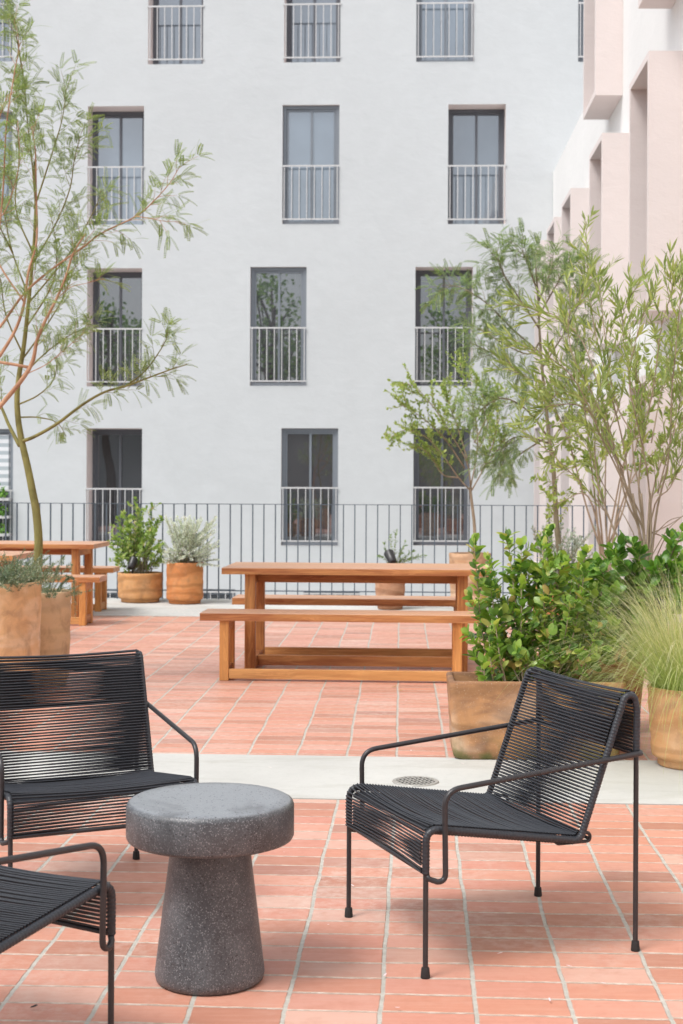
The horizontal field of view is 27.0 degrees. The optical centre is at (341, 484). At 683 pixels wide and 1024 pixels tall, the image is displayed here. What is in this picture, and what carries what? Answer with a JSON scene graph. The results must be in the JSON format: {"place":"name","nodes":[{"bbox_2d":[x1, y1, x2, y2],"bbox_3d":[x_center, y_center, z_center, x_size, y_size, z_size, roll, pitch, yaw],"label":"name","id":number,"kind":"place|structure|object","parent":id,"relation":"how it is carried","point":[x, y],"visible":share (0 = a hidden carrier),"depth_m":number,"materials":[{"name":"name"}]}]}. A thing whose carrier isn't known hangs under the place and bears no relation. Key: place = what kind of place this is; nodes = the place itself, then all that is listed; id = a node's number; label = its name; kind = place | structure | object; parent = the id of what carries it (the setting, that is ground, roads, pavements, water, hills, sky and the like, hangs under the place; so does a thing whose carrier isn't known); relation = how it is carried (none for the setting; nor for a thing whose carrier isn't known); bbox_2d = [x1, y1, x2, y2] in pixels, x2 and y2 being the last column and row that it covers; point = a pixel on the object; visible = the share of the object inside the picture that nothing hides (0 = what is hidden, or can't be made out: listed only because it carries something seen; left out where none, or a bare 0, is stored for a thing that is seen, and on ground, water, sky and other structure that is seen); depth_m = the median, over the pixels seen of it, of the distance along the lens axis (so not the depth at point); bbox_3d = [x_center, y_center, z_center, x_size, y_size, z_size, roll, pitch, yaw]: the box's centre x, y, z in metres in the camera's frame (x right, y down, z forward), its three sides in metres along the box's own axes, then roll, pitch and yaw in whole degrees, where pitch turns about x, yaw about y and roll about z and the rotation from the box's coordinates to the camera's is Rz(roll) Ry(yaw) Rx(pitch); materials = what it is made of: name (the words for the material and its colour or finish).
{"place":"outdoors","nodes":[
{"label":"outdoors","id":0,"kind":"place"},
{"bbox_2d":[0,0,583,600],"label":"apartment building","id":1,"kind":"structure","parent":0,"point":[360,164],"depth_m":26.39,"materials":[{"name":"grey paint"}]},
{"bbox_2d":[0,486,8,533],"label":"shelf plants","id":2,"kind":"object","parent":1,"relation":"on","point":[2,492],"visible":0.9,"depth_m":26.43,"materials":[{"name":"green plant"}]},
{"bbox_2d":[0,111,11,223],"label":"window","id":3,"kind":"structure","parent":1,"relation":"in","point":[2,118],"depth_m":26.71,"materials":[{"name":"glass"}]},
{"bbox_2d":[0,0,12,60],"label":"window","id":4,"kind":"structure","parent":1,"relation":"in","point":[3,52],"depth_m":27.12,"materials":[{"name":"glass"}]},
{"bbox_2d":[0,429,12,540],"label":"window","id":5,"kind":"structure","parent":1,"relation":"in","point":[6,438],"depth_m":26.65,"materials":[{"name":"glass"}]},
{"bbox_2d":[93,590,116,597],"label":"window","id":6,"kind":"structure","parent":1,"relation":"in","point":[110,593],"depth_m":26.58,"materials":[{"name":"paint"}]},
{"bbox_2d":[85,268,142,385],"bbox_3d":[-4.215,-2.928,26.765,1.071,2.203,0.610,0,0,2],"label":"window","id":7,"kind":"structure","parent":1,"relation":"in","point":[124,339],"depth_m":27.01,"materials":[{"name":"glass"}]},
{"bbox_2d":[85,428,142,545],"bbox_3d":[-4.224,0.052,26.766,1.083,2.198,0.610,0,0,2],"label":"window","id":8,"kind":"structure","parent":1,"relation":"in","point":[113,455],"depth_m":27.02,"materials":[{"name":"glass"}]},
{"bbox_2d":[86,106,144,224],"bbox_3d":[-4.197,-5.944,26.716,1.094,2.208,0.510,0,0,2],"label":"window","id":9,"kind":"structure","parent":1,"relation":"in","point":[125,159],"depth_m":26.92,"materials":[{"name":"glass"}]},
{"bbox_2d":[147,0,203,63],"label":"window","id":10,"kind":"structure","parent":1,"relation":"in","point":[175,27],"depth_m":26.97,"materials":[{"name":"glass"}]},
{"bbox_2d":[203,589,234,598],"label":"window","id":11,"kind":"structure","parent":1,"relation":"in","point":[211,594],"depth_m":26.47,"materials":[{"name":"paint"}]},
{"bbox_2d":[250,267,306,385],"bbox_3d":[-1.171,-2.931,26.407,1.044,2.204,0.188,0,0,2],"label":"window","id":12,"kind":"structure","parent":1,"relation":"in","point":[277,294],"depth_m":26.45,"materials":[{"name":"glass"}]},
{"bbox_2d":[281,428,337,545],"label":"window","id":13,"kind":"structure","parent":1,"relation":"in","point":[309,456],"depth_m":26.42,"materials":[{"name":"glass"}]},
{"bbox_2d":[282,105,338,223],"bbox_3d":[-0.567,-5.926,26.381,1.054,2.207,0.188,0,0,2],"label":"window","id":14,"kind":"structure","parent":1,"relation":"in","point":[310,148],"depth_m":26.42,"materials":[{"name":"glass"}]},
{"bbox_2d":[283,0,341,61],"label":"window","id":15,"kind":"structure","parent":1,"relation":"in","point":[311,27],"depth_m":26.86,"materials":[{"name":"glass"}]},
{"bbox_2d":[303,592,359,594],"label":"window","id":16,"kind":"structure","parent":1,"relation":"in","point":[305,593],"depth_m":26.29,"materials":[{"name":"paint"}]},
{"bbox_2d":[412,428,469,545],"bbox_3d":[1.851,0.046,26.316,1.085,2.165,0.230,0,0,2],"label":"window","id":17,"kind":"structure","parent":1,"relation":"in","point":[430,487],"depth_m":26.38,"materials":[{"name":"glass"}]},
{"bbox_2d":[414,267,472,385],"bbox_3d":[1.899,-2.917,26.465,1.097,2.193,0.530,0,0,2],"label":"window","id":18,"kind":"structure","parent":1,"relation":"in","point":[433,338],"depth_m":26.68,"materials":[{"name":"glass"}]},
{"bbox_2d":[416,0,473,61],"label":"window","id":19,"kind":"structure","parent":1,"relation":"in","point":[444,28],"depth_m":26.36,"materials":[{"name":"glass"}]},
{"bbox_2d":[447,104,506,223],"bbox_3d":[2.505,-5.903,26.409,1.095,2.208,0.470,0,0,2],"label":"window","id":20,"kind":"structure","parent":1,"relation":"in","point":[476,166],"depth_m":26.59,"materials":[{"name":"glass"}]},
{"bbox_2d":[578,0,583,61],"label":"window","id":21,"kind":"structure","parent":1,"relation":"in","point":[580,2],"depth_m":26.21,"materials":[{"name":"paint"}]},
{"bbox_2d":[93,598,532,617],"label":"concrete path","id":22,"kind":"structure","parent":0,"point":[161,607],"depth_m":15.48,"materials":[{"name":"beige concrete"}]},
{"bbox_2d":[0,565,119,611],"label":"picnic bench","id":23,"kind":"object","parent":22,"relation":"on","point":[100,605],"visible":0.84,"depth_m":14.92,"materials":[{"name":"brown wood"}]},
{"bbox_2d":[117,571,162,602],"bbox_3d":[-2.292,1.167,16.201,0.514,0.331,0.510,0,0,26],"label":"plant pot","id":24,"kind":"object","parent":22,"relation":"on","point":[139,588],"visible":0.98,"depth_m":15.99,"materials":[{"name":"ceramic"}]},
{"bbox_2d":[127,556,137,573],"bbox_3d":[-2.361,0.930,16.058,0.099,0.239,0.143,0,0,20],"label":"garden spotlight","id":25,"kind":"object","parent":24,"relation":"on","point":[133,561],"visible":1,"depth_m":16.02,"materials":[{"name":"black metal"}]},
{"bbox_2d":[108,496,164,573],"bbox_3d":[-2.327,0.605,16.202,0.686,0.938,0.568,0,0,0],"label":"potted shrub","id":26,"kind":"object","parent":24,"relation":"on","point":[128,549],"visible":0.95,"depth_m":16.15,"materials":[{"name":"green plant"}]},
{"bbox_2d":[166,562,202,603],"bbox_3d":[-1.765,1.105,16.020,0.418,0.461,0.421,0,0,-9],"label":"plant pot","id":27,"kind":"object","parent":22,"relation":"on","point":[184,583],"visible":0.93,"depth_m":15.84,"materials":[{"name":"ceramic"}]},
{"bbox_2d":[161,515,219,566],"bbox_3d":[-1.709,0.640,16.020,0.706,0.613,0.637,0,0,0],"label":"silver shrub","id":28,"kind":"object","parent":27,"relation":"on","point":[187,544],"visible":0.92,"depth_m":15.88,"materials":[{"name":"grey plant"}]},
{"bbox_2d":[5,503,618,599],"bbox_3d":[-2.516,0.777,16.637,11.970,1.116,0.040,0,0,2],"label":"metal fence","id":29,"kind":"object","parent":22,"relation":"on","point":[320,591],"visible":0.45,"depth_m":16.54,"materials":[{"name":"metal"}]},
{"bbox_2d":[172,608,606,1007],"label":"fallen petals","id":30,"kind":"object","parent":22,"relation":"on","point":[411,750],"visible":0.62,"depth_m":6.85,"materials":[{"name":"pink plant"}]},
{"bbox_2d":[375,583,404,609],"bbox_3d":[0.526,1.137,15.400,0.345,0.416,0.343,0,0,-3],"label":"plant pot","id":31,"kind":"object","parent":22,"relation":"on","point":[389,589],"visible":0.31,"depth_m":15.27,"materials":[{"name":"ceramic"}]},
{"bbox_2d":[384,549,395,562],"bbox_3d":[0.530,0.846,15.357,0.114,0.292,0.173,0,0,-20],"label":"garden spotlight","id":32,"kind":"object","parent":31,"relation":"in","point":[389,555],"visible":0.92,"depth_m":15.32,"materials":[{"name":"black metal"}]},
{"bbox_2d":[376,529,426,562],"bbox_3d":[0.655,0.737,15.378,0.558,0.518,0.252,0,0,0],"label":"succulent plant","id":33,"kind":"object","parent":31,"relation":"on","point":[402,559],"visible":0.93,"depth_m":15.39,"materials":[{"name":"green plant"}]},
{"bbox_2d":[449,552,490,610],"bbox_3d":[1.372,1.041,15.199,0.452,0.616,0.448,0,0,-14],"label":"plant pot","id":34,"kind":"object","parent":22,"relation":"on","point":[461,557],"visible":0.34,"depth_m":15.02,"materials":[{"name":"ceramic"}]},
{"bbox_2d":[381,348,519,553],"bbox_3d":[1.115,-0.337,15.007,1.542,2.295,0.922,0,0,-10],"label":"tree","id":35,"kind":"object","parent":34,"relation":"in","point":[396,436],"visible":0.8,"depth_m":14.98,"materials":[{"name":"green plant"}]},
{"bbox_2d":[0,616,673,759],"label":"brick paving","id":36,"kind":"structure","parent":0,"point":[197,700],"depth_m":9.03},
{"bbox_2d":[0,551,33,568],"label":"picnic table","id":37,"kind":"object","parent":36,"relation":"on","point":[17,554],"visible":0.29,"depth_m":12.11,"materials":[{"name":"brown wood"}]},
{"bbox_2d":[0,580,41,695],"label":"tall planter","id":38,"kind":"object","parent":36,"relation":"on","point":[20,616],"visible":0.48,"depth_m":8.70,"materials":[{"name":"ceramic"}]},
{"bbox_2d":[0,547,65,591],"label":"rosemary","id":39,"kind":"object","parent":38,"relation":"in","point":[16,575],"visible":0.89,"depth_m":8.82,"materials":[{"name":"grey plant"}]},
{"bbox_2d":[0,0,209,408],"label":"acacia tree","id":40,"kind":"object","parent":38,"relation":"in","point":[36,251],"visible":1,"depth_m":8.85,"materials":[{"name":"green plant"}]},
{"bbox_2d":[0,541,108,616],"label":"picnic table","id":41,"kind":"object","parent":36,"relation":"on","point":[75,550],"visible":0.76,"depth_m":14.09,"materials":[{"name":"brown wood"}]},
{"bbox_2d":[39,588,70,685],"bbox_3d":[-2.065,1.025,9.550,0.488,0.624,0.492,0,0,-33],"label":"tall planter","id":42,"kind":"object","parent":36,"relation":"on","point":[55,636],"visible":0.32,"depth_m":9.39,"materials":[{"name":"ceramic"}]},
{"bbox_2d":[41,555,93,617],"bbox_3d":[-2.049,0.675,9.557,0.709,0.440,0.626,0,0,11],"label":"rosemary","id":43,"kind":"object","parent":42,"relation":"in","point":[46,590],"visible":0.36,"depth_m":9.45,"materials":[{"name":"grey plant"}]},
{"bbox_2d":[0,0,197,575],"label":"acacia tree","id":44,"kind":"object","parent":42,"relation":"in","point":[20,440],"visible":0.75,"depth_m":9.38,"materials":[{"name":"green plant"}]},
{"bbox_2d":[48,574,106,625],"bbox_3d":[-3.245,1.103,13.658,1.930,0.465,0.354,0,0,2],"label":"picnic bench","id":45,"kind":"object","parent":36,"relation":"on","point":[85,617],"visible":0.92,"depth_m":13.46,"materials":[{"name":"brown wood"}]},
{"bbox_2d":[200,609,479,680],"bbox_3d":[0.000,1.117,9.868,1.930,0.465,0.354,0,0,3],"label":"picnic bench","id":46,"kind":"object","parent":36,"relation":"on","point":[227,619],"visible":0.81,"depth_m":9.72,"materials":[{"name":"brown wood"}]},
{"bbox_2d":[222,562,490,671],"bbox_3d":[0.120,0.975,10.498,1.921,0.751,0.753,0,0,3],"label":"picnic table","id":47,"kind":"object","parent":36,"relation":"on","point":[258,575],"visible":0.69,"depth_m":10.39,"materials":[{"name":"brown wood"}]},
{"bbox_2d":[232,594,480,656],"bbox_3d":[0.120,1.118,11.188,1.930,0.465,0.354,0,0,3],"label":"picnic bench","id":48,"kind":"object","parent":36,"relation":"on","point":[362,600],"visible":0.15,"depth_m":11.03,"materials":[{"name":"brown wood"}]},
{"bbox_2d":[446,672,625,760],"bbox_3d":[0.965,1.159,7.135,0.866,0.385,0.384,0,0,2],"label":"trough planter","id":49,"kind":"object","parent":36,"relation":"on","point":[473,703],"visible":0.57,"depth_m":6.96,"materials":[{"name":"ceramic"}]},
{"bbox_2d":[459,523,619,681],"bbox_3d":[1.009,0.624,7.130,0.830,0.858,0.512,0,0,0],"label":"glossy shrub","id":50,"kind":"object","parent":49,"relation":"on","point":[499,645],"visible":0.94,"depth_m":7.11,"materials":[{"name":"green plant"}]},
{"bbox_2d":[484,653,644,734],"bbox_3d":[1.223,1.155,7.870,0.857,0.400,0.384,0,0,2],"label":"trough planter","id":51,"kind":"object","parent":36,"relation":"on","point":[639,692],"visible":0.06,"depth_m":7.68,"materials":[{"name":"ceramic"}]},
{"bbox_2d":[479,205,682,671],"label":"willow leaved tree","id":52,"kind":"object","parent":51,"relation":"in","point":[677,390],"visible":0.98,"depth_m":7.89,"materials":[{"name":"green plant"}]},
{"bbox_2d":[547,522,682,665],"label":"broad leaved shrub","id":53,"kind":"object","parent":51,"relation":"on","point":[617,553],"visible":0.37,"depth_m":7.62,"materials":[{"name":"green plant"}]},
{"bbox_2d":[584,639,632,653],"bbox_3d":[2.077,1.177,11.000,0.438,0.356,0.442,0,0,6],"label":"plant pot","id":54,"kind":"object","parent":36,"relation":"on","point":[619,650],"visible":0.03,"depth_m":10.81,"materials":[{"name":"ceramic"}]},
{"bbox_2d":[527,309,682,573],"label":"lime bush","id":55,"kind":"object","parent":54,"relation":"in","point":[574,462],"visible":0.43,"depth_m":10.93,"materials":[{"name":"green plant"}]},
{"bbox_2d":[653,595,672,633],"bbox_3d":[1.725,0.798,7.604,0.076,0.420,0.117,0,0,-30],"label":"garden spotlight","id":56,"kind":"object","parent":36,"relation":"on","point":[662,603],"visible":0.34,"depth_m":7.59,"materials":[{"name":"glass"}]},
{"bbox_2d":[0,796,682,1023],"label":"brick paving","id":57,"kind":"structure","parent":0,"point":[486,905],"depth_m":4.25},
{"bbox_2d":[0,842,115,1023],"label":"cord armchair","id":58,"kind":"object","parent":57,"relation":"on","point":[32,902],"visible":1,"depth_m":3.30,"materials":[{"name":"black fabric"}]},
{"bbox_2d":[0,649,198,867],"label":"cord armchair","id":59,"kind":"object","parent":57,"relation":"on","point":[123,685],"visible":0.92,"depth_m":4.87,"materials":[{"name":"black fabric"}]},
{"bbox_2d":[126,782,293,995],"bbox_3d":[-0.359,1.103,3.885,0.457,0.491,0.457,0,0,-34],"label":"side table","id":60,"kind":"object","parent":57,"relation":"on","point":[209,839],"visible":1,"depth_m":3.77,"materials":[{"name":"stone"}]},
{"bbox_2d":[344,666,642,979],"bbox_3d":[0.442,0.974,4.285,0.702,0.757,0.635,0,0,-21],"label":"cord armchair","id":61,"kind":"object","parent":57,"relation":"on","point":[454,811],"visible":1,"depth_m":4.25,"materials":[{"name":"black fabric"}]},
{"bbox_2d":[0,751,682,804],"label":"concrete path","id":62,"kind":"structure","parent":0,"point":[314,777],"depth_m":6.64,"materials":[{"name":"beige concrete"}]},
{"bbox_2d":[392,776,438,785],"bbox_3d":[0.336,1.345,6.450,0.212,0.004,0.212,0,0,0],"label":"floor drain","id":63,"kind":"object","parent":62,"relation":"on","point":[415,781],"visible":1,"depth_m":6.44,"materials":[{"name":"metal"}]},
{"bbox_2d":[647,683,682,769],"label":"plant pot","id":64,"kind":"object","parent":62,"relation":"on","point":[672,758],"visible":0.8,"depth_m":6.74,"materials":[{"name":"ceramic"}]},
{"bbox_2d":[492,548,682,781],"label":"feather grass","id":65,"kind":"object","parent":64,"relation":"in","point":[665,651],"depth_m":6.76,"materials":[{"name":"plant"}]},
{"bbox_2d":[533,585,565,619],"bbox_3d":[2.003,1.147,13.101,0.502,0.416,0.498,0,0,27],"label":"plant pot","id":66,"kind":"object","parent":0,"point":[553,606],"visible":0.02,"depth_m":12.88,"materials":[{"name":"ceramic"}]},
{"bbox_2d":[415,217,609,573],"bbox_3d":[1.609,-0.777,13.171,1.844,3.568,1.859,0,0,0],"label":"acacia tree","id":67,"kind":"object","parent":66,"relation":"on","point":[545,279],"visible":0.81,"depth_m":13.07,"materials":[{"name":"green plant"}]},
{"bbox_2d":[531,522,596,587],"bbox_3d":[2.031,0.667,13.077,0.592,0.630,0.650,0,0,19],"label":"sage bush","id":68,"kind":"object","parent":66,"relation":"on","point":[576,546],"visible":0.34,"depth_m":13.03,"materials":[{"name":"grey plant"}]},
{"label":"ground","id":69,"kind":"structure","parent":0,"visible":0},
{"bbox_2d":[533,0,682,621],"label":"white building","id":70,"kind":"structure","parent":69,"relation":"on","point":[619,166],"depth_m":17.20,"materials":[{"name":"paint"}]}
]}

